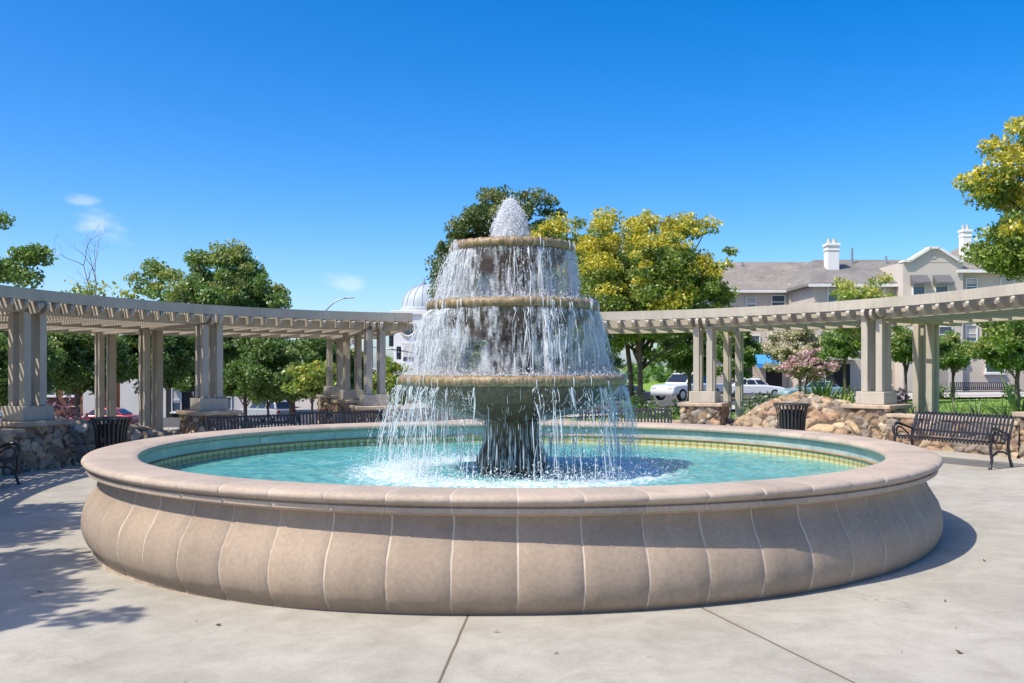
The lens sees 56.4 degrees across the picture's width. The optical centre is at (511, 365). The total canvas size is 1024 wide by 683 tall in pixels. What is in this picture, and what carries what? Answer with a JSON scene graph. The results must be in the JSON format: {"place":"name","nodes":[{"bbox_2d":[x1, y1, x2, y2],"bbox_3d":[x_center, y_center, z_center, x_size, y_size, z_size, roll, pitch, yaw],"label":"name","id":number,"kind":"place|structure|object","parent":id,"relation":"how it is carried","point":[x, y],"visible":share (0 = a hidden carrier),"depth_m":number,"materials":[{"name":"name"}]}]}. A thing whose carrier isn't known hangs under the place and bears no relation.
{"place":"outdoors","nodes":[
{"label":"outdoors","id":0,"kind":"place"},
{"bbox_2d":[0,424,1023,682],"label":"plaza","id":1,"kind":"structure","parent":0,"point":[72,610],"depth_m":6.08,"materials":[{"name":"concrete"}]},
{"bbox_2d":[0,441,21,484],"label":"park bench","id":2,"kind":"object","parent":1,"relation":"on","point":[12,459],"visible":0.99,"depth_m":14.57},
{"bbox_2d":[0,428,26,476],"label":"stone wall","id":3,"kind":"structure","parent":1,"relation":"on","point":[17,435],"depth_m":16.04,"materials":[{"name":"stone"}]},
{"bbox_2d":[0,419,74,471],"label":"stone pier","id":4,"kind":"structure","parent":1,"relation":"on","point":[47,444],"depth_m":16.84,"materials":[{"name":"stone"}]},
{"bbox_2d":[89,416,131,449],"bbox_3d":[-7.264,1.392,17.300,0.726,0.918,0.725,0,0,-17],"label":"litter bin","id":5,"kind":"object","parent":1,"relation":"on","point":[108,434],"visible":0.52,"depth_m":17.09,"materials":[{"name":"metal"}]},
{"bbox_2d":[70,419,187,465],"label":"stone wall","id":6,"kind":"structure","parent":1,"relation":"on","point":[82,440],"depth_m":17.96,"materials":[{"name":"stone"}]},
{"bbox_2d":[0,285,412,428],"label":"pergola","id":7,"kind":"object","parent":1,"relation":"on","point":[30,318],"visible":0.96,"depth_m":20.89,"materials":[{"name":"beige paint"}]},
{"bbox_2d":[176,409,241,433],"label":"stone pier","id":8,"kind":"structure","parent":1,"relation":"on","point":[192,421],"depth_m":20.09,"materials":[{"name":"stone"}]},
{"bbox_2d":[240,418,259,428],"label":"agave","id":9,"kind":"object","parent":1,"relation":"on","point":[249,424],"visible":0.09,"depth_m":22.36,"materials":[{"name":"green plant"}]},
{"bbox_2d":[205,414,309,431],"bbox_3d":[-4.764,1.358,17.967,1.832,0.849,0.655,0,0,-34],"label":"park bench","id":10,"kind":"object","parent":1,"relation":"on","point":[237,417],"visible":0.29,"depth_m":18.10,"materials":[{"name":"metal"}]},
{"bbox_2d":[316,394,339,423],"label":"stone pier","id":11,"kind":"structure","parent":1,"relation":"on","point":[324,403],"depth_m":29.02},
{"bbox_2d":[293,410,387,425],"bbox_3d":[-3.394,1.335,18.993,1.832,0.849,0.655,0,0,-21],"label":"park bench","id":12,"kind":"object","parent":1,"relation":"on","point":[344,412],"visible":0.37,"depth_m":19.21,"materials":[{"name":"metal"}]},
{"bbox_2d":[331,399,359,423],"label":"stone pier","id":13,"kind":"structure","parent":1,"relation":"on","point":[340,405],"depth_m":25.52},
{"bbox_2d":[350,405,399,422],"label":"stone pier","id":14,"kind":"structure","parent":1,"relation":"on","point":[363,408],"depth_m":22.14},
{"bbox_2d":[22,545,984,681],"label":"leaf litter","id":15,"kind":"object","parent":1,"relation":"on","point":[958,651],"visible":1,"depth_m":6.28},
{"bbox_2d":[81,236,942,615],"bbox_3d":[-0.001,0.350,10.780,8.870,3.500,8.877,0,0,-1],"label":"fountain","id":16,"kind":"object","parent":1,"relation":"on","point":[149,518],"visible":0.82,"depth_m":6.91,"materials":[{"name":"stone"}]},
{"bbox_2d":[390,296,621,375],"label":"falling water","id":17,"kind":"structure","parent":16,"relation":"on","point":[431,351],"depth_m":10.20,"materials":[{"name":"white liquid"}]},
{"bbox_2d":[486,195,536,236],"bbox_3d":[-0.017,-1.611,10.773,0.588,0.730,0.551,0,0,0],"label":"water jet","id":18,"kind":"object","parent":16,"relation":"on","point":[512,222],"visible":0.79,"depth_m":10.69,"materials":[{"name":"white"}]},
{"bbox_2d":[167,442,856,487],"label":"pool water","id":19,"kind":"structure","parent":16,"relation":"in","point":[325,465],"depth_m":11.09,"materials":[{"name":"liquid"}]},
{"bbox_2d":[359,375,646,486],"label":"falling water","id":20,"kind":"structure","parent":19,"relation":"on","point":[613,405],"depth_m":9.95,"materials":[{"name":"white liquid"}]},
{"bbox_2d":[346,285,689,487],"bbox_3d":[0.004,0.120,10.884,3.885,2.133,4.154,0,0,0],"label":"splash spray","id":21,"kind":"object","parent":19,"relation":"on","point":[502,479],"visible":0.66,"depth_m":10.03,"materials":[{"name":"white liquid"}]},
{"bbox_2d":[405,387,618,475],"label":"trickling water","id":22,"kind":"structure","parent":16,"relation":"in","point":[510,455],"depth_m":10.46,"materials":[{"name":"white liquid"}]},
{"bbox_2d":[576,408,671,422],"bbox_3d":[2.192,1.254,18.608,1.832,0.849,0.655,0,0,9],"label":"park bench","id":23,"kind":"object","parent":1,"relation":"on","point":[580,418],"visible":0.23,"depth_m":18.80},
{"bbox_2d":[678,401,730,424],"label":"stone pier","id":24,"kind":"structure","parent":1,"relation":"on","point":[717,413],"depth_m":22.04,"materials":[{"name":"stone"}]},
{"bbox_2d":[724,391,855,433],"bbox_3d":[6.212,1.223,21.532,3.858,1.323,1.656,0,0,40],"label":"rock mound","id":25,"kind":"object","parent":1,"relation":"on","point":[826,414],"visible":0.5,"depth_m":21.01,"materials":[{"name":"stone"}]},
{"bbox_2d":[773,403,809,430],"bbox_3d":[5.590,1.205,19.100,0.726,0.918,0.725,0,0,0],"label":"litter bin","id":26,"kind":"object","parent":1,"relation":"on","point":[791,418],"visible":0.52,"depth_m":18.89,"materials":[{"name":"metal"}]},
{"bbox_2d":[841,403,911,439],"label":"stone pier","id":27,"kind":"structure","parent":1,"relation":"on","point":[866,420],"depth_m":19.54,"materials":[{"name":"stone"}]},
{"bbox_2d":[892,411,1014,469],"bbox_3d":[7.208,1.205,15.676,0.655,0.849,1.832,0,0,-29],"label":"park bench","id":28,"kind":"object","parent":1,"relation":"on","point":[989,435],"visible":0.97,"depth_m":15.62,"materials":[{"name":"metal"}]},
{"bbox_2d":[886,413,1020,458],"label":"stone wall","id":29,"kind":"structure","parent":1,"relation":"on","point":[908,420],"depth_m":17.81,"materials":[{"name":"stone"}]},
{"bbox_2d":[1012,411,1023,458],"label":"stone pier","id":30,"kind":"structure","parent":1,"relation":"on","point":[1019,416],"depth_m":16.41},
{"bbox_2d":[0,0,1023,367],"label":"sky","id":31,"kind":"structure","parent":0,"point":[338,141],"materials":[{"name":"blue"}]},
{"bbox_2d":[423,236,603,301],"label":"falling water","id":32,"kind":"structure","parent":0,"point":[456,282],"depth_m":10.44,"materials":[{"name":"white liquid"}]},
{"bbox_2d":[55,390,1023,426],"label":"road","id":33,"kind":"structure","parent":0,"point":[175,421],"depth_m":70.12,"materials":[{"name":"asphalt"}]},
{"bbox_2d":[69,407,138,423],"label":"parked car","id":34,"kind":"object","parent":33,"relation":"on","point":[122,412],"visible":0.23,"depth_m":65.36,"materials":[{"name":"red paint"}]},
{"bbox_2d":[239,400,295,423],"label":"parked car","id":35,"kind":"object","parent":33,"relation":"on","point":[282,407],"visible":0.44,"depth_m":68.74,"materials":[{"name":"silver metal"}]},
{"bbox_2d":[373,336,414,360],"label":"traffic signal","id":36,"kind":"object","parent":33,"relation":"on","point":[391,343],"visible":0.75,"depth_m":73.78,"materials":[{"name":"metal"}]},
{"bbox_2d":[602,384,652,403],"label":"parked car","id":37,"kind":"object","parent":33,"relation":"on","point":[647,395],"visible":0.16,"depth_m":69.11,"materials":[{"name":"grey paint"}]},
{"bbox_2d":[650,372,722,400],"bbox_3d":[11.810,1.350,64.013,5.540,1.860,2.016,0,0,-41],"label":"pickup truck","id":38,"kind":"object","parent":33,"relation":"on","point":[675,384],"visible":0.61,"depth_m":62.68,"materials":[{"name":"white paint"}]},
{"bbox_2d":[732,378,784,397],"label":"parked car","id":39,"kind":"object","parent":33,"relation":"on","point":[755,385],"visible":0.39,"depth_m":67.18,"materials":[{"name":"white paint"}]},
{"bbox_2d":[777,380,847,395],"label":"parked car","id":40,"kind":"object","parent":33,"relation":"on","point":[785,391],"visible":0.4,"depth_m":66.32,"materials":[{"name":"teal paint"}]},
{"bbox_2d":[163,368,1023,427],"bbox_3d":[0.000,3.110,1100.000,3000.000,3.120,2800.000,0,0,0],"label":"ground","id":41,"kind":"structure","parent":0,"point":[302,406],"depth_m":56.33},
{"bbox_2d":[0,210,58,288],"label":"street tree","id":42,"kind":"object","parent":41,"relation":"on","point":[33,255],"visible":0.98,"depth_m":30.86,"materials":[{"name":"green plant"}]},
{"bbox_2d":[0,330,67,407],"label":"street tree","id":43,"kind":"object","parent":41,"relation":"on","point":[51,359],"visible":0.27,"depth_m":35.32,"materials":[{"name":"green plant"}]},
{"bbox_2d":[0,383,119,415],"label":"brown building","id":44,"kind":"structure","parent":41,"relation":"on","point":[87,403],"depth_m":84.00,"materials":[{"name":"red paint"}]},
{"bbox_2d":[47,394,86,420],"bbox_3d":[-18.872,2.041,40.034,1.882,1.729,1.920,0,0,0],"label":"shrub","id":45,"kind":"object","parent":41,"relation":"on","point":[70,409],"visible":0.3,"depth_m":40.19,"materials":[{"name":"purple plant"}]},
{"bbox_2d":[47,332,134,420],"bbox_3d":[-19.815,0.384,42.872,4.908,6.065,5.408,0,0,31],"label":"street tree","id":46,"kind":"object","parent":41,"relation":"on","point":[75,372],"visible":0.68,"depth_m":41.97,"materials":[{"name":"green plant"}]},
{"bbox_2d":[43,223,144,299],"bbox_3d":[-19.605,-1.652,46.058,5.076,10.612,3.196,0,0,17],"label":"bare tree","id":47,"kind":"object","parent":41,"relation":"on","point":[94,290],"visible":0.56,"depth_m":45.86,"materials":[{"name":"brown plant"}]},
{"bbox_2d":[116,334,194,427],"bbox_3d":[-17.663,0.467,46.904,5.613,6.692,5.033,0,0,0],"label":"street tree","id":48,"kind":"object","parent":41,"relation":"on","point":[178,355],"visible":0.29,"depth_m":46.28,"materials":[{"name":"green plant"}]},
{"bbox_2d":[167,367,194,397],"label":"street tree","id":49,"kind":"object","parent":41,"relation":"on","point":[187,384],"visible":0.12,"depth_m":64.44,"materials":[{"name":"green plant"}]},
{"bbox_2d":[120,379,251,417],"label":"shop building","id":50,"kind":"structure","parent":41,"relation":"on","point":[174,401],"depth_m":80.00,"materials":[{"name":"grey paint"}]},
{"bbox_2d":[170,388,181,412],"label":"window","id":51,"kind":"structure","parent":50,"relation":"in","point":[176,397],"depth_m":79.92,"materials":[{"name":"white glass"}]},
{"bbox_2d":[225,395,231,409],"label":"window","id":52,"kind":"structure","parent":50,"relation":"in","point":[229,400],"depth_m":79.98,"materials":[{"name":"white glass"}]},
{"bbox_2d":[123,237,292,368],"bbox_3d":[-16.618,-1.447,54.033,8.475,11.560,8.465,0,0,-41],"label":"street tree","id":53,"kind":"object","parent":41,"relation":"on","point":[226,287],"visible":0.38,"depth_m":52.74,"materials":[{"name":"green plant"}]},
{"bbox_2d":[223,343,250,421],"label":"street tree","id":54,"kind":"object","parent":41,"relation":"on","point":[233,390],"visible":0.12,"depth_m":61.47,"materials":[{"name":"green plant"}]},
{"bbox_2d":[247,382,284,414],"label":"lime tree","id":55,"kind":"object","parent":41,"relation":"on","point":[258,400],"visible":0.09,"depth_m":57.68,"materials":[{"name":"green plant"}]},
{"bbox_2d":[223,337,352,424],"bbox_3d":[-12.023,0.949,49.574,6.586,6.033,7.197,0,0,0],"label":"street tree","id":56,"kind":"object","parent":41,"relation":"on","point":[262,365],"visible":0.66,"depth_m":48.73,"materials":[{"name":"green plant"}]},
{"bbox_2d":[279,360,336,423],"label":"lime tree","id":57,"kind":"object","parent":41,"relation":"on","point":[310,380],"visible":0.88,"depth_m":43.57,"materials":[{"name":"green plant"}]},
{"bbox_2d":[335,348,376,389],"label":"street tree","id":58,"kind":"object","parent":41,"relation":"on","point":[351,368],"visible":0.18,"depth_m":61.14,"materials":[{"name":"green plant"}]},
{"bbox_2d":[373,356,416,405],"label":"lime tree","id":59,"kind":"object","parent":41,"relation":"on","point":[391,377],"visible":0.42,"depth_m":54.41,"materials":[{"name":"green plant"}]},
{"bbox_2d":[391,278,445,400],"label":"domed tower","id":60,"kind":"structure","parent":41,"relation":"on","point":[411,298],"depth_m":108.83,"materials":[{"name":"grey metal"}]},
{"bbox_2d":[403,343,412,356],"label":"window","id":61,"kind":"structure","parent":60,"relation":"in","point":[405,354],"depth_m":108.74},
{"bbox_2d":[400,322,416,337],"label":"round window","id":62,"kind":"structure","parent":60,"relation":"in","point":[405,333],"depth_m":108.71,"materials":[{"name":"white glass"}]},
{"bbox_2d":[422,327,489,419],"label":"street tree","id":63,"kind":"object","parent":41,"relation":"on","point":[478,348],"visible":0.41,"depth_m":58.69,"materials":[{"name":"green plant"}]},
{"bbox_2d":[298,361,673,397],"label":"trees","id":64,"kind":"object","parent":41,"relation":"on","point":[661,373],"visible":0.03,"depth_m":128.50,"materials":[{"name":"green plant"}]},
{"bbox_2d":[424,184,570,341],"bbox_3d":[-0.702,-2.808,46.005,7.314,11.717,6.870,0,0,33],"label":"evergreen tree","id":65,"kind":"object","parent":41,"relation":"on","point":[475,217],"visible":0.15,"depth_m":44.89,"materials":[{"name":"green plant"}]},
{"bbox_2d":[535,327,625,374],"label":"street tree","id":66,"kind":"object","parent":41,"relation":"on","point":[618,362],"visible":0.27,"depth_m":57.17,"materials":[{"name":"green plant"}]},
{"bbox_2d":[525,206,741,412],"bbox_3d":[4.523,-1.935,37.017,7.911,8.402,6.926,0,0,-33],"label":"goldenrain tree","id":67,"kind":"object","parent":41,"relation":"on","point":[664,269],"visible":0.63,"depth_m":35.48,"materials":[{"name":"yellow plant"}]},
{"bbox_2d":[618,391,661,417],"bbox_3d":[4.399,1.372,32.962,1.742,1.025,1.588,0,0,0],"label":"shrub","id":68,"kind":"object","parent":41,"relation":"on","point":[636,402],"visible":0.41,"depth_m":32.81,"materials":[{"name":"green plant"}]},
{"bbox_2d":[606,418,680,422],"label":"stone wall","id":69,"kind":"structure","parent":41,"relation":"on","point":[675,421],"depth_m":22.73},
{"bbox_2d":[633,399,680,419],"bbox_3d":[4.387,1.342,26.877,2.221,0.820,1.878,0,0,0],"label":"hedge","id":70,"kind":"object","parent":41,"relation":"on","point":[674,415],"visible":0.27,"depth_m":26.73,"materials":[{"name":"green plant"}]},
{"bbox_2d":[662,396,688,415],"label":"shrub","id":71,"kind":"object","parent":41,"relation":"on","point":[676,404],"visible":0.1,"depth_m":39.94,"materials":[{"name":"green plant"}]},
{"bbox_2d":[652,332,721,395],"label":"street tree","id":72,"kind":"object","parent":41,"relation":"on","point":[680,362],"visible":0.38,"depth_m":51.53,"materials":[{"name":"green plant"}]},
{"bbox_2d":[716,331,763,382],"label":"street tree","id":73,"kind":"object","parent":41,"relation":"on","point":[752,349],"visible":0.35,"depth_m":47.73,"materials":[{"name":"green plant"}]},
{"bbox_2d":[734,391,781,414],"bbox_3d":[7.835,1.267,30.024,1.728,0.968,1.610,0,0,12],"label":"shrub","id":74,"kind":"object","parent":41,"relation":"on","point":[748,406],"visible":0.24,"depth_m":29.98,"materials":[{"name":"green plant"}]},
{"bbox_2d":[758,329,832,391],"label":"blossom tree","id":75,"kind":"object","parent":41,"relation":"on","point":[803,340],"visible":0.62,"depth_m":57.83,"materials":[{"name":"beige plant"}]},
{"bbox_2d":[588,282,1023,418],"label":"pergola","id":76,"kind":"object","parent":41,"relation":"on","point":[925,316],"visible":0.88,"depth_m":21.54,"materials":[{"name":"beige paint"}]},
{"bbox_2d":[777,348,839,393],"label":"blossom tree","id":77,"kind":"object","parent":41,"relation":"on","point":[808,366],"visible":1,"depth_m":54.59,"materials":[{"name":"pink plant"}]},
{"bbox_2d":[788,377,848,398],"bbox_3d":[8.255,0.939,25.423,1.853,1.356,1.765,0,0,-27],"label":"yucca","id":78,"kind":"object","parent":41,"relation":"on","point":[819,390],"visible":0.27,"depth_m":25.21,"materials":[{"name":"green plant"}]},
{"bbox_2d":[817,329,860,396],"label":"street tree","id":79,"kind":"object","parent":41,"relation":"on","point":[836,346],"visible":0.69,"depth_m":49.66,"materials":[{"name":"green plant"}]},
{"bbox_2d":[820,380,858,402],"bbox_3d":[8.462,0.981,24.626,1.577,1.270,1.817,0,0,35],"label":"yucca","id":80,"kind":"object","parent":41,"relation":"on","point":[847,397],"visible":0.19,"depth_m":24.32,"materials":[{"name":"green plant"}]},
{"bbox_2d":[659,398,1022,417],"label":"grass","id":81,"kind":"structure","parent":41,"relation":"on","point":[941,404],"depth_m":44.51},
{"bbox_2d":[903,396,925,413],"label":"grass tuft","id":82,"kind":"object","parent":81,"relation":"on","point":[913,407],"visible":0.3,"depth_m":21.48,"materials":[{"name":"green plant"}]},
{"bbox_2d":[937,399,974,415],"bbox_3d":[9.494,0.989,20.671,0.888,0.671,0.671,0,0,38],"label":"grass tuft","id":83,"kind":"object","parent":81,"relation":"on","point":[953,405],"visible":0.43,"depth_m":20.54,"materials":[{"name":"green plant"}]},
{"bbox_2d":[961,397,989,416],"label":"grass tuft","id":84,"kind":"object","parent":81,"relation":"on","point":[977,412],"visible":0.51,"depth_m":20.96,"materials":[{"name":"green plant"}]},
{"bbox_2d":[983,398,1021,418],"bbox_3d":[10.838,0.982,21.212,0.737,0.657,0.888,0,0,-35],"label":"grass tuft","id":85,"kind":"object","parent":81,"relation":"on","point":[1004,410],"visible":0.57,"depth_m":21.11,"materials":[{"name":"green plant"}]},
{"bbox_2d":[674,225,1023,395],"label":"apartment building","id":86,"kind":"structure","parent":41,"relation":"on","point":[932,269],"depth_m":70.00,"materials":[{"name":"beige paint"}]},
{"bbox_2d":[746,297,755,306],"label":"window","id":87,"kind":"structure","parent":86,"relation":"in","point":[750,301],"depth_m":75.97,"materials":[{"name":"grey glass"}]},
{"bbox_2d":[750,335,759,343],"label":"window","id":88,"kind":"structure","parent":86,"relation":"in","point":[756,337],"depth_m":75.98,"materials":[{"name":"white glass"}]},
{"bbox_2d":[755,354,779,367],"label":"awning","id":89,"kind":"object","parent":86,"relation":"attached to","point":[761,359],"visible":0.35,"depth_m":75.07,"materials":[{"name":"blue fabric"}]},
{"bbox_2d":[771,295,784,305],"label":"window","id":90,"kind":"structure","parent":86,"relation":"in","point":[775,299],"depth_m":75.98,"materials":[{"name":"white glass"}]},
{"bbox_2d":[827,287,838,301],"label":"window","id":91,"kind":"structure","parent":86,"relation":"in","point":[829,289],"depth_m":69.97,"materials":[{"name":"grey glass"}]},
{"bbox_2d":[912,284,925,294],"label":"window","id":92,"kind":"structure","parent":86,"relation":"in","point":[916,289],"depth_m":68.58,"materials":[{"name":"blue glass"}]},
{"bbox_2d":[934,284,948,292],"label":"window","id":93,"kind":"structure","parent":86,"relation":"in","point":[937,288],"depth_m":68.58,"materials":[{"name":"blue glass"}]},
{"bbox_2d":[939,369,946,390],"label":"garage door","id":94,"kind":"structure","parent":86,"relation":"in","point":[942,374],"depth_m":68.56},
{"bbox_2d":[939,326,952,336],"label":"window","id":95,"kind":"structure","parent":86,"relation":"in","point":[942,329],"depth_m":68.58,"materials":[{"name":"white glass"}]},
{"bbox_2d":[965,278,977,288],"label":"window","id":96,"kind":"structure","parent":86,"relation":"in","point":[970,283],"depth_m":68.97,"materials":[{"name":"white glass"}]},
{"bbox_2d":[965,325,977,341],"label":"window","id":97,"kind":"structure","parent":86,"relation":"in","point":[971,331],"depth_m":68.97,"materials":[{"name":"white glass"}]},
{"bbox_2d":[984,352,1006,374],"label":"window","id":98,"kind":"structure","parent":86,"relation":"in","point":[987,371],"depth_m":68.90,"materials":[{"name":"white glass"}]},
{"bbox_2d":[1000,278,1014,284],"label":"window","id":99,"kind":"structure","parent":86,"relation":"in","point":[1002,280],"depth_m":68.97,"materials":[{"name":"white glass"}]},
{"bbox_2d":[823,272,905,357],"bbox_3d":[17.545,-1.170,46.903,4.230,7.126,3.776,0,0,0],"label":"street tree","id":100,"kind":"object","parent":41,"relation":"on","point":[847,291],"visible":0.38,"depth_m":46.83,"materials":[{"name":"green plant"}]},
{"bbox_2d":[891,326,911,402],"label":"street tree","id":101,"kind":"object","parent":41,"relation":"on","point":[901,346],"visible":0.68,"depth_m":49.45,"materials":[{"name":"green plant"}]},
{"bbox_2d":[895,388,910,408],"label":"shrub","id":102,"kind":"object","parent":41,"relation":"on","point":[900,399],"visible":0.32,"depth_m":35.96,"materials":[{"name":"purple plant"}]},
{"bbox_2d":[939,384,959,399],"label":"shrub","id":103,"kind":"object","parent":41,"relation":"on","point":[941,393],"visible":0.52,"depth_m":53.81,"materials":[{"name":"green plant"}]},
{"bbox_2d":[939,329,977,402],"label":"street tree","id":104,"kind":"object","parent":41,"relation":"on","point":[953,349],"visible":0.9,"depth_m":49.67,"materials":[{"name":"green plant"}]},
{"bbox_2d":[951,114,1023,346],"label":"goldenrain tree","id":105,"kind":"object","parent":41,"relation":"on","point":[1001,190],"visible":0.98,"depth_m":28.94,"materials":[{"name":"yellow plant"}]},
{"bbox_2d":[965,320,1023,407],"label":"street tree","id":106,"kind":"object","parent":41,"relation":"on","point":[1009,355],"visible":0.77,"depth_m":39.78,"materials":[{"name":"green plant"}]},
{"bbox_2d":[970,374,1023,418],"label":"yucca","id":107,"kind":"object","parent":41,"relation":"on","point":[1016,407],"visible":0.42,"depth_m":22.12,"materials":[{"name":"green plant"}]},
{"bbox_2d":[1000,383,1022,399],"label":"shrub","id":108,"kind":"object","parent":41,"relation":"on","point":[1011,389],"visible":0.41,"depth_m":51.97,"materials":[{"name":"green plant"}]},
{"bbox_2d":[448,393,1023,420],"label":"pavement","id":109,"kind":"structure","parent":0,"point":[962,395],"depth_m":57.22,"materials":[{"name":"concrete"}]},
{"bbox_2d":[950,382,1009,392],"bbox_3d":[28.112,1.404,57.261,3.481,0.849,0.655,0,0,0],"label":"park bench","id":110,"kind":"object","parent":109,"relation":"on","point":[981,387],"visible":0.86,"depth_m":57.45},
{"bbox_2d":[831,392,1023,397],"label":"path","id":111,"kind":"structure","parent":0,"point":[963,393],"depth_m":63.88,"materials":[{"name":"concrete"}]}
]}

